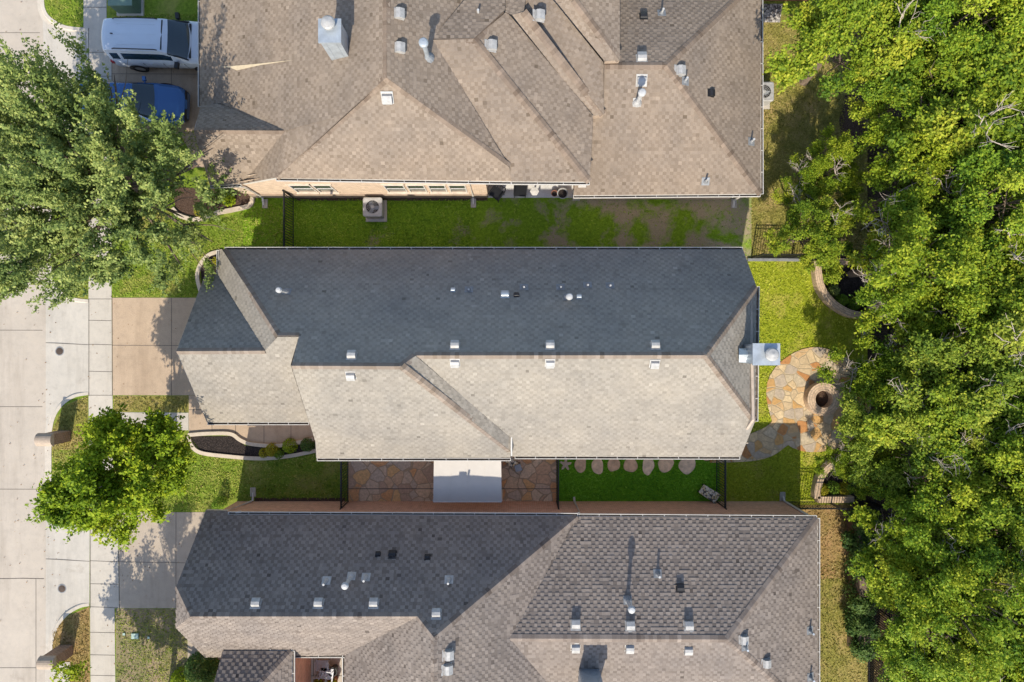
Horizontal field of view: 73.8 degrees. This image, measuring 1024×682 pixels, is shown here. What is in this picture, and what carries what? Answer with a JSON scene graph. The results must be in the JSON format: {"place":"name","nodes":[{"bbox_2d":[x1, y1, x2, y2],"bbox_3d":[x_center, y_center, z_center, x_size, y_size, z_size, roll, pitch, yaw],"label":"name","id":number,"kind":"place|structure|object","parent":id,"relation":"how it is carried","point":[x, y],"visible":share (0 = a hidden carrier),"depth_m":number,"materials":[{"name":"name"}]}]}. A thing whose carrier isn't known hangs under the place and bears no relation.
{"place":"outdoors","nodes":[
{"label":"outdoors","id":0,"kind":"place"},
{"bbox_2d":[0,0,45,681],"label":"street","id":1,"kind":"structure","parent":0,"point":[22,390],"depth_m":32.13,"materials":[{"name":"concrete"}]},
{"bbox_2d":[43,20,87,123],"bbox_3d":[-20.970,-12.057,32.080,2.227,0.189,6.649,0,90,0],"label":"driveway apron","id":2,"kind":"object","parent":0,"point":[59,52],"visible":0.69,"depth_m":32.09,"materials":[{"name":"concrete"}]},
{"bbox_2d":[46,272,87,430],"bbox_3d":[-20.900,0.584,32.080,2.088,0.189,8.562,0,90,0],"label":"driveway apron","id":3,"kind":"object","parent":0,"point":[66,373],"visible":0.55,"depth_m":32.08,"materials":[{"name":"concrete"}]},
{"bbox_2d":[46,521,89,644],"bbox_3d":[-20.864,10.878,32.080,2.158,0.189,7.573,0,90,0],"label":"driveway apron","id":4,"kind":"object","parent":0,"point":[70,564],"visible":0.62,"depth_m":32.08,"materials":[{"name":"concrete"}]},
{"bbox_2d":[52,396,87,478],"bbox_3d":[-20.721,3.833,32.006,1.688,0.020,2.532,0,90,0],"label":"lawn","id":5,"kind":"structure","parent":0,"point":[77,416],"depth_m":32.00,"materials":[{"name":"green plant"}]},
{"bbox_2d":[34,430,70,445],"bbox_3d":[-20.982,4.442,31.235,0.720,1.530,0.600,0,90,0],"label":"mailbox","id":6,"kind":"object","parent":5,"relation":"on","point":[52,438],"visible":1,"depth_m":30.70,"materials":[{"name":"brown brick"}]},
{"bbox_2d":[52,607,89,681],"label":"lawn","id":7,"kind":"structure","parent":0,"point":[71,631],"depth_m":32.00,"materials":[{"name":"brown plant"}]},
{"bbox_2d":[36,644,72,669],"bbox_3d":[-20.888,14.476,31.235,0.720,1.530,0.600,0,90,0],"label":"mailbox","id":8,"kind":"object","parent":7,"relation":"on","point":[59,653],"visible":0.88,"depth_m":30.97,"materials":[{"name":"brown brick"}]},
{"bbox_2d":[83,0,106,27],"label":"sidewalk","id":9,"kind":"structure","parent":0,"point":[94,13],"depth_m":31.99,"materials":[{"name":"concrete"}]},
{"bbox_2d":[88,28,110,80],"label":"sidewalk","id":10,"kind":"structure","parent":0,"point":[97,56],"depth_m":31.99,"materials":[{"name":"concrete"}]},
{"bbox_2d":[88,299,111,395],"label":"sidewalk","id":11,"kind":"structure","parent":0,"point":[100,344],"depth_m":31.99,"materials":[{"name":"concrete"}]},
{"bbox_2d":[88,132,111,298],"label":"sidewalk","id":12,"kind":"structure","parent":0,"point":[105,292],"depth_m":31.99,"materials":[{"name":"concrete"}]},
{"bbox_2d":[89,396,112,509],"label":"sidewalk","id":13,"kind":"structure","parent":0,"point":[96,403],"depth_m":31.99,"materials":[{"name":"concrete"}]},
{"bbox_2d":[90,608,114,681],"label":"sidewalk","id":14,"kind":"structure","parent":0,"point":[102,654],"depth_m":31.99,"materials":[{"name":"concrete"}]},
{"bbox_2d":[90,529,118,607],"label":"sidewalk","id":15,"kind":"structure","parent":0,"point":[104,575],"depth_m":31.99,"materials":[{"name":"concrete"}]},
{"bbox_2d":[113,396,187,411],"bbox_3d":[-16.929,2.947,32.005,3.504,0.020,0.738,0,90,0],"label":"lawn","id":16,"kind":"structure","parent":0,"point":[158,406],"depth_m":32.00,"materials":[{"name":"green plant"}]},
{"bbox_2d":[112,298,195,394],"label":"driveway","id":17,"kind":"structure","parent":0,"point":[145,359],"depth_m":31.99,"materials":[{"name":"beige concrete"}]},
{"bbox_2d":[120,412,188,429],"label":"path","id":18,"kind":"structure","parent":0,"point":[141,416],"depth_m":31.99,"materials":[{"name":"concrete"}]},
{"bbox_2d":[111,62,203,166],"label":"driveway","id":19,"kind":"structure","parent":0,"point":[185,79],"depth_m":31.99,"materials":[{"name":"concrete"}]},
{"bbox_2d":[80,76,189,128],"bbox_3d":[-17.371,-10.918,31.248,4.980,1.476,2.259,2,90,0],"label":"blue sedan","id":20,"kind":"object","parent":19,"relation":"on","point":[168,98],"visible":0.43,"depth_m":31.02,"materials":[{"name":"blue paint"}]},
{"bbox_2d":[101,12,197,71],"bbox_3d":[-15.665,-13.577,31.056,5.250,1.861,2.521,1,90,0],"label":"white suv","id":21,"kind":"object","parent":19,"relation":"on","point":[142,44],"visible":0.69,"depth_m":30.39,"materials":[{"name":"paint"}]},
{"bbox_2d":[118,512,204,607],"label":"driveway","id":22,"kind":"structure","parent":0,"point":[161,559],"depth_m":31.99,"materials":[{"name":"beige concrete"}]},
{"bbox_2d":[115,609,213,681],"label":"lawn","id":23,"kind":"structure","parent":0,"point":[124,660],"depth_m":32.00,"materials":[{"name":"green plant"}]},
{"bbox_2d":[183,651,219,681],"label":"shrub","id":24,"kind":"object","parent":23,"relation":"on","point":[188,669],"visible":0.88,"depth_m":31.25,"materials":[{"name":"green plant"}]},
{"bbox_2d":[189,395,314,443],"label":"path","id":25,"kind":"structure","parent":0,"point":[274,434],"depth_m":31.98,"materials":[{"name":"beige concrete"}]},
{"bbox_2d":[188,431,313,447],"bbox_3d":[-12.217,4.620,31.940,5.896,0.120,0.615,4,90,0],"label":"bed edging","id":26,"kind":"object","parent":25,"relation":"on","point":[239,439],"visible":0.94,"depth_m":31.88,"materials":[{"name":"beige concrete"}]},
{"bbox_2d":[311,658,341,681],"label":"courtyard","id":27,"kind":"structure","parent":0,"point":[333,661],"depth_m":31.97,"materials":[{"name":"concrete"}]},
{"bbox_2d":[295,198,487,200],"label":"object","id":28,"kind":"structure","parent":0,"point":[394,199],"depth_m":31.99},
{"bbox_2d":[44,0,838,681],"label":"lawn","id":29,"kind":"structure","parent":0,"point":[160,8],"depth_m":32.00,"materials":[{"name":"green plant"}]},
{"bbox_2d":[47,0,82,26],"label":"grass","id":30,"kind":"structure","parent":29,"relation":"on","point":[61,5],"depth_m":31.96,"materials":[{"name":"green plant"}]},
{"bbox_2d":[49,660,91,681],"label":"tree","id":31,"kind":"object","parent":29,"relation":"on","point":[70,673],"visible":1,"depth_m":28.81,"materials":[{"name":"green plant"}]},
{"bbox_2d":[24,403,196,551],"bbox_3d":[-15.399,5.466,28.040,5.218,8.019,5.950,0,90,0],"label":"rounded tree","id":32,"kind":"object","parent":29,"relation":"on","point":[66,497],"visible":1,"depth_m":26.14,"materials":[{"name":"green plant"}]},
{"bbox_2d":[0,20,246,313],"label":"feathery tree","id":33,"kind":"object","parent":29,"relation":"on","point":[38,137],"visible":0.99,"depth_m":24.86,"materials":[{"name":"green plant"}]},
{"bbox_2d":[108,0,143,15],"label":"utility cabinet","id":34,"kind":"object","parent":29,"relation":"on","point":[128,7],"visible":1,"depth_m":31.52,"materials":[{"name":"metal"}]},
{"bbox_2d":[112,130,292,296],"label":"grass","id":35,"kind":"structure","parent":29,"relation":"on","point":[211,237],"depth_m":31.96,"materials":[{"name":"green plant"}]},
{"bbox_2d":[174,188,249,216],"bbox_3d":[-14.092,-6.490,31.990,3.631,0.020,1.429,0,90,0],"label":"mulch bed","id":36,"kind":"object","parent":29,"relation":"on","point":[184,205],"visible":0.46,"depth_m":31.98,"materials":[{"name":"brown soil"}]},
{"bbox_2d":[171,197,254,221],"bbox_3d":[-13.955,-6.100,31.940,3.985,0.120,0.817,-8,90,0],"label":"bed edging","id":37,"kind":"object","parent":36,"relation":"on","point":[250,204],"visible":0.75,"depth_m":31.88,"materials":[{"name":"beige stone"}]},
{"bbox_2d":[117,443,345,510],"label":"grass","id":38,"kind":"structure","parent":29,"relation":"on","point":[250,473],"depth_m":31.96,"materials":[{"name":"green plant"}]},
{"bbox_2d":[187,438,315,459],"bbox_3d":[-12.212,5.156,31.950,6.150,0.100,0.890,6,90,0],"label":"bed edging","id":39,"kind":"object","parent":29,"relation":"on","point":[200,452],"visible":0.88,"depth_m":31.90,"materials":[{"name":"beige concrete"}]},
{"bbox_2d":[191,436,315,456],"bbox_3d":[-12.149,4.988,31.988,5.937,0.020,0.912,4,90,0],"label":"mulch bed","id":40,"kind":"object","parent":29,"relation":"on","point":[230,445],"visible":0.84,"depth_m":31.98,"materials":[{"name":"brown soil"}]},
{"bbox_2d":[255,498,344,500],"bbox_3d":[-9.937,7.465,32.002,4.219,0.020,0.234,0,90,0],"label":"gravel strip","id":41,"kind":"object","parent":29,"relation":"on","point":[298,499],"visible":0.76,"depth_m":31.99,"materials":[{"name":"black gravel"}]},
{"bbox_2d":[339,461,348,509],"bbox_3d":[-7.666,6.306,31.220,0.090,1.620,2.505,0,90,0],"label":"iron fence","id":42,"kind":"object","parent":29,"relation":"on","point":[341,485],"visible":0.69,"depth_m":30.96,"materials":[{"name":"black metal"}]},
{"bbox_2d":[176,247,779,460],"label":"brick house","id":43,"kind":"structure","parent":29,"relation":"on","point":[419,353],"depth_m":26.75,"materials":[{"name":"grey"}]},
{"bbox_2d":[194,0,763,206],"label":"brick house","id":44,"kind":"structure","parent":29,"relation":"on","point":[578,100],"depth_m":27.34,"materials":[{"name":"brown"}]},
{"bbox_2d":[285,184,319,193],"bbox_3d":[-9.234,-6.728,30.205,1.088,1.640,0.120,0,90,0],"label":"window","id":45,"kind":"structure","parent":44,"relation":"in","point":[299,188],"depth_m":30.22,"materials":[{"name":"white glass"}]},
{"bbox_2d":[175,493,819,681],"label":"brick house","id":46,"kind":"structure","parent":29,"relation":"on","point":[534,591],"depth_m":27.41,"materials":[{"name":"grey"}]},
{"bbox_2d":[764,4,781,21],"bbox_3d":[12.245,-15.373,31.998,0.867,0.020,0.867,0,90,0],"label":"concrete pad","id":47,"kind":"object","parent":29,"relation":"on","point":[772,12],"visible":1,"depth_m":31.99,"materials":[{"name":"grey concrete"}]},
{"bbox_2d":[762,0,945,102],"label":"woodland tree","id":48,"kind":"object","parent":29,"relation":"on","point":[823,39],"visible":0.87,"depth_m":25.68,"materials":[{"name":"green plant"}]},
{"bbox_2d":[840,502,882,662],"bbox_3d":[15.952,11.062,31.119,1.932,1.761,7.290,0,90,0],"label":"ivy hedge","id":49,"kind":"object","parent":29,"relation":"on","point":[861,628],"visible":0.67,"depth_m":30.80,"materials":[{"name":"green plant"}]},
{"bbox_2d":[832,366,999,502],"bbox_3d":[16.019,3.998,28.205,5.370,7.681,6.134,-43,90,0],"label":"woodland tree","id":50,"kind":"object","parent":29,"relation":"on","point":[852,411],"visible":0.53,"depth_m":27.58,"materials":[{"name":"green plant"}]},
{"bbox_2d":[846,191,994,342],"bbox_3d":[15.803,-2.708,27.610,5.344,8.872,6.088,33,90,0],"label":"woodland tree","id":51,"kind":"object","parent":29,"relation":"on","point":[913,236],"visible":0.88,"depth_m":25.04,"materials":[{"name":"green plant"}]},
{"bbox_2d":[848,112,996,261],"bbox_3d":[16.460,-6.076,28.249,6.575,7.597,6.827,-26,90,0],"label":"woodland tree","id":52,"kind":"object","parent":29,"relation":"on","point":[925,190],"visible":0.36,"depth_m":26.77,"materials":[{"name":"green plant"}]},
{"bbox_2d":[841,492,1019,622],"bbox_3d":[16.237,8.621,27.705,5.955,8.680,5.227,40,90,0],"label":"woodland tree","id":53,"kind":"object","parent":29,"relation":"on","point":[963,577],"visible":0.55,"depth_m":25.14,"materials":[{"name":"green plant"}]},
{"bbox_2d":[857,281,1022,403],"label":"woodland tree","id":54,"kind":"object","parent":29,"relation":"on","point":[941,325],"visible":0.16,"depth_m":27.05,"materials":[{"name":"green plant"}]},
{"bbox_2d":[857,329,1023,482],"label":"woodland tree","id":55,"kind":"object","parent":29,"relation":"on","point":[879,427],"visible":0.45,"depth_m":25.34,"materials":[{"name":"green plant"}]},
{"bbox_2d":[871,0,1023,110],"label":"woodland tree","id":56,"kind":"object","parent":29,"relation":"on","point":[941,10],"visible":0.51,"depth_m":24.17,"materials":[{"name":"green plant"}]},
{"bbox_2d":[880,136,1023,279],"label":"woodland tree","id":57,"kind":"object","parent":29,"relation":"on","point":[972,205],"visible":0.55,"depth_m":24.46,"materials":[{"name":"green plant"}]},
{"bbox_2d":[897,415,1023,550],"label":"woodland tree","id":58,"kind":"object","parent":29,"relation":"on","point":[984,497],"visible":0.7,"depth_m":24.89,"materials":[{"name":"green plant"}]},
{"bbox_2d":[348,456,555,500],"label":"patio","id":59,"kind":"structure","parent":0,"point":[534,480],"depth_m":31.98,"materials":[{"name":"brown stone"}]},
{"bbox_2d":[433,457,502,501],"bbox_3d":[-1.943,5.915,30.674,3.051,2.612,2.255,0,90,0],"label":"awning","id":60,"kind":"object","parent":59,"relation":"on","point":[467,481],"visible":0.86,"depth_m":29.69,"materials":[{"name":"fabric"}]},
{"bbox_2d":[243,196,750,258],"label":"lawn","id":61,"kind":"structure","parent":0,"point":[704,235],"depth_m":31.99,"materials":[{"name":"green plant"}]},
{"bbox_2d":[282,190,293,246],"bbox_3d":[-10.221,-5.357,31.220,0.090,1.620,2.809,0,90,0],"label":"iron fence","id":62,"kind":"object","parent":61,"relation":"on","point":[284,215],"visible":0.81,"depth_m":31.03,"materials":[{"name":"black metal"}]},
{"bbox_2d":[363,197,386,221],"bbox_3d":[-6.347,-6.080,31.585,0.980,0.850,1.000,0,90,0],"label":"air conditioner","id":63,"kind":"object","parent":61,"relation":"on","point":[374,209],"visible":1,"depth_m":31.22,"materials":[{"name":"metal"}]},
{"bbox_2d":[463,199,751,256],"bbox_3d":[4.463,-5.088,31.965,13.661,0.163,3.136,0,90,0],"label":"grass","id":64,"kind":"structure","parent":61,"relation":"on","point":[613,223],"depth_m":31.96,"materials":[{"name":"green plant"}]},
{"bbox_2d":[559,459,719,500],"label":"turf","id":65,"kind":"structure","parent":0,"point":[605,484],"depth_m":31.99,"materials":[{"name":"green plant"}]},
{"bbox_2d":[716,459,726,509],"bbox_3d":[9.565,6.306,31.220,0.090,1.620,2.505,0,90,0],"label":"iron fence","id":66,"kind":"object","parent":65,"relation":"on","point":[724,483],"visible":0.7,"depth_m":30.97,"materials":[{"name":"black metal"}]},
{"bbox_2d":[710,421,786,462],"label":"path","id":67,"kind":"structure","parent":0,"point":[767,441],"depth_m":31.95,"materials":[{"name":"beige stone"}]},
{"bbox_2d":[720,261,866,504],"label":"lawn","id":68,"kind":"structure","parent":0,"point":[790,305],"depth_m":31.99,"materials":[{"name":"green plant"}]},
{"bbox_2d":[810,461,832,498],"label":"garden wall","id":69,"kind":"structure","parent":68,"relation":"on","point":[817,483],"depth_m":31.60,"materials":[{"name":"stone"}]},
{"bbox_2d":[787,501,888,509],"bbox_3d":[14.781,7.514,31.220,4.099,1.620,0.090,0,90,0],"label":"iron fence","id":70,"kind":"object","parent":68,"relation":"on","point":[842,508],"visible":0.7,"depth_m":31.16,"materials":[{"name":"black metal"}]},
{"bbox_2d":[822,464,866,496],"bbox_3d":[15.393,6.490,31.990,2.530,0.020,1.617,0,90,0],"label":"mulch bed","id":71,"kind":"object","parent":68,"relation":"on","point":[829,478],"visible":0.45,"depth_m":31.98,"materials":[{"name":"brown soil"}]},
{"bbox_2d":[814,495,853,502],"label":"garden wall","id":72,"kind":"structure","parent":71,"relation":"on","point":[837,499],"depth_m":31.60,"materials":[{"name":"stone"}]},
{"bbox_2d":[821,265,869,311],"bbox_3d":[15.416,-2.472,31.990,2.718,0.020,2.577,0,90,0],"label":"mulch bed","id":73,"kind":"object","parent":68,"relation":"on","point":[847,286],"visible":0.22,"depth_m":31.98,"materials":[{"name":"black soil"}]},
{"bbox_2d":[811,261,873,318],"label":"garden wall","id":74,"kind":"structure","parent":73,"relation":"on","point":[827,299],"depth_m":31.55,"materials":[{"name":"stone"}]},
{"bbox_2d":[813,434,892,500],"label":"woodland tree","id":75,"kind":"object","parent":68,"relation":"on","point":[840,464],"visible":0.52,"depth_m":29.69,"materials":[{"name":"green plant"}]},
{"bbox_2d":[815,329,950,458],"bbox_3d":[15.887,2.161,28.920,5.605,6.237,5.399,-2,90,0],"label":"woodland tree","id":76,"kind":"object","parent":68,"relation":"on","point":[876,396],"visible":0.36,"depth_m":28.10,"materials":[{"name":"green plant"}]},
{"bbox_2d":[751,15,868,258],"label":"lawn","id":77,"kind":"structure","parent":0,"point":[759,215],"depth_m":31.99,"materials":[{"name":"green plant"}]},
{"bbox_2d":[763,82,773,108],"bbox_3d":[11.564,-11.355,31.585,0.980,0.850,1.000,0,90,0],"label":"air conditioner","id":78,"kind":"object","parent":77,"relation":"on","point":[768,92],"visible":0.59,"depth_m":31.19,"materials":[{"name":"metal"}]},
{"bbox_2d":[763,183,858,283],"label":"woodland tree","id":79,"kind":"object","parent":77,"relation":"on","point":[835,223],"visible":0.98,"depth_m":28.27,"materials":[{"name":"green plant"}]},
{"bbox_2d":[779,123,869,211],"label":"woodland tree","id":80,"kind":"object","parent":77,"relation":"on","point":[846,181],"visible":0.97,"depth_m":29.01,"materials":[{"name":"green plant"}]},
{"bbox_2d":[841,11,995,156],"bbox_3d":[16.426,-10.215,27.938,6.506,8.209,6.213,41,90,0],"label":"woodland tree","id":81,"kind":"object","parent":77,"relation":"on","point":[877,111],"visible":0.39,"depth_m":26.16,"materials":[{"name":"green plant"}]},
{"bbox_2d":[766,347,870,451],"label":"patio","id":82,"kind":"structure","parent":0,"point":[798,424],"depth_m":31.95,"materials":[{"name":"beige stone"}]},
{"bbox_2d":[803,382,840,415],"bbox_3d":[14.394,2.684,31.735,1.520,0.530,1.520,0,90,0],"label":"fire pit","id":83,"kind":"object","parent":82,"relation":"on","point":[817,400],"visible":0.95,"depth_m":31.48,"materials":[{"name":"stone"}]},
{"bbox_2d":[795,505,849,579],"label":"lawn","id":84,"kind":"structure","parent":0,"point":[830,534],"depth_m":31.99,"materials":[{"name":"brown plant"}]},
{"bbox_2d":[820,560,867,681],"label":"lawn","id":85,"kind":"structure","parent":0,"point":[826,651],"depth_m":31.99,"materials":[{"name":"brown plant"}]},
{"bbox_2d":[839,95,866,144],"bbox_3d":[15.995,-10.370,31.999,1.336,0.020,2.344,0,90,0],"label":"patch of bare earth","id":86,"kind":"object","parent":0,"point":[847,124],"visible":0.45,"depth_m":31.99,"materials":[{"name":"brown soil"}]},
{"bbox_2d":[867,6,1018,681],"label":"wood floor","id":87,"kind":"structure","parent":0,"point":[876,195],"depth_m":31.99,"materials":[{"name":"green plant"}]},
{"bbox_2d":[874,479,891,659],"bbox_3d":[16.973,10.315,31.220,0.090,1.620,8.412,0,90,0],"label":"iron fence","id":88,"kind":"object","parent":87,"relation":"on","point":[886,614],"visible":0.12,"depth_m":31.24,"materials":[{"name":"black metal"}]},
{"bbox_2d":[862,561,997,681],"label":"woodland tree","id":89,"kind":"object","parent":87,"relation":"on","point":[955,670],"visible":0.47,"depth_m":25.78,"materials":[{"name":"green plant"}]},
{"bbox_2d":[844,197,1023,352],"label":"woodland tree","id":90,"kind":"object","parent":87,"relation":"on","point":[1009,300],"visible":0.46,"depth_m":25.08,"materials":[{"name":"green plant"}]},
{"bbox_2d":[845,484,1023,681],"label":"woodland tree","id":91,"kind":"object","parent":87,"relation":"on","point":[1003,644],"visible":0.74,"depth_m":24.68,"materials":[{"name":"green plant"}]},
{"bbox_2d":[867,448,1003,541],"bbox_3d":[17.858,6.567,28.447,6.468,7.197,6.229,-11,90,0],"label":"woodland tree","id":92,"kind":"object","parent":87,"relation":"on","point":[891,464],"visible":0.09,"depth_m":27.95,"materials":[{"name":"green plant"}]},
{"bbox_2d":[877,16,1023,223],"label":"woodland tree","id":93,"kind":"object","parent":87,"relation":"on","point":[1001,91],"visible":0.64,"depth_m":24.59,"materials":[{"name":"green plant"}]},
{"bbox_2d":[883,293,1023,449],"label":"woodland tree","id":94,"kind":"object","parent":87,"relation":"on","point":[1009,371],"visible":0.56,"depth_m":24.91,"materials":[{"name":"green plant"}]},
{"bbox_2d":[889,587,1023,681],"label":"woodland tree","id":95,"kind":"object","parent":87,"relation":"on","point":[962,643],"visible":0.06,"depth_m":25.58,"materials":[{"name":"green plant"}]},
{"bbox_2d":[906,483,1023,610],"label":"woodland tree","id":96,"kind":"object","parent":87,"relation":"on","point":[1001,573],"visible":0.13,"depth_m":24.90,"materials":[{"name":"green plant"}]},
{"bbox_2d":[909,381,1023,499],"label":"woodland tree","id":97,"kind":"object","parent":87,"relation":"on","point":[1014,444],"visible":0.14,"depth_m":24.88,"materials":[{"name":"green plant"}]},
{"bbox_2d":[916,212,1023,390],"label":"woodland tree","id":98,"kind":"object","parent":87,"relation":"on","point":[982,327],"visible":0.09,"depth_m":25.01,"materials":[{"name":"green plant"}]},
{"bbox_2d":[925,580,1023,665],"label":"woodland tree","id":99,"kind":"object","parent":87,"relation":"on","point":[934,657],"visible":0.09,"depth_m":25.25,"materials":[{"name":"green plant"}]},
{"bbox_2d":[927,630,1023,681],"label":"woodland tree","id":100,"kind":"object","parent":87,"relation":"on","point":[1018,678],"visible":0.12,"depth_m":24.14,"materials":[{"name":"green plant"}]},
{"bbox_2d":[948,0,1023,94],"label":"woodland tree","id":101,"kind":"object","parent":87,"relation":"on","point":[995,9],"visible":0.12,"depth_m":24.37,"materials":[{"name":"green plant"}]},
{"label":"ground","id":102,"kind":"structure","parent":0,"visible":0},
{"bbox_2d":[37,0,87,31],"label":"curb","id":103,"kind":"structure","parent":102,"relation":"on","point":[45,17],"depth_m":31.98,"materials":[{"name":"concrete"}]},
{"bbox_2d":[45,392,87,480],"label":"curb","id":104,"kind":"structure","parent":102,"relation":"on","point":[48,459],"depth_m":31.98,"materials":[{"name":"concrete"}]},
{"bbox_2d":[45,603,88,681],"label":"curb","id":105,"kind":"structure","parent":102,"relation":"on","point":[49,646],"depth_m":31.98,"materials":[{"name":"concrete"}]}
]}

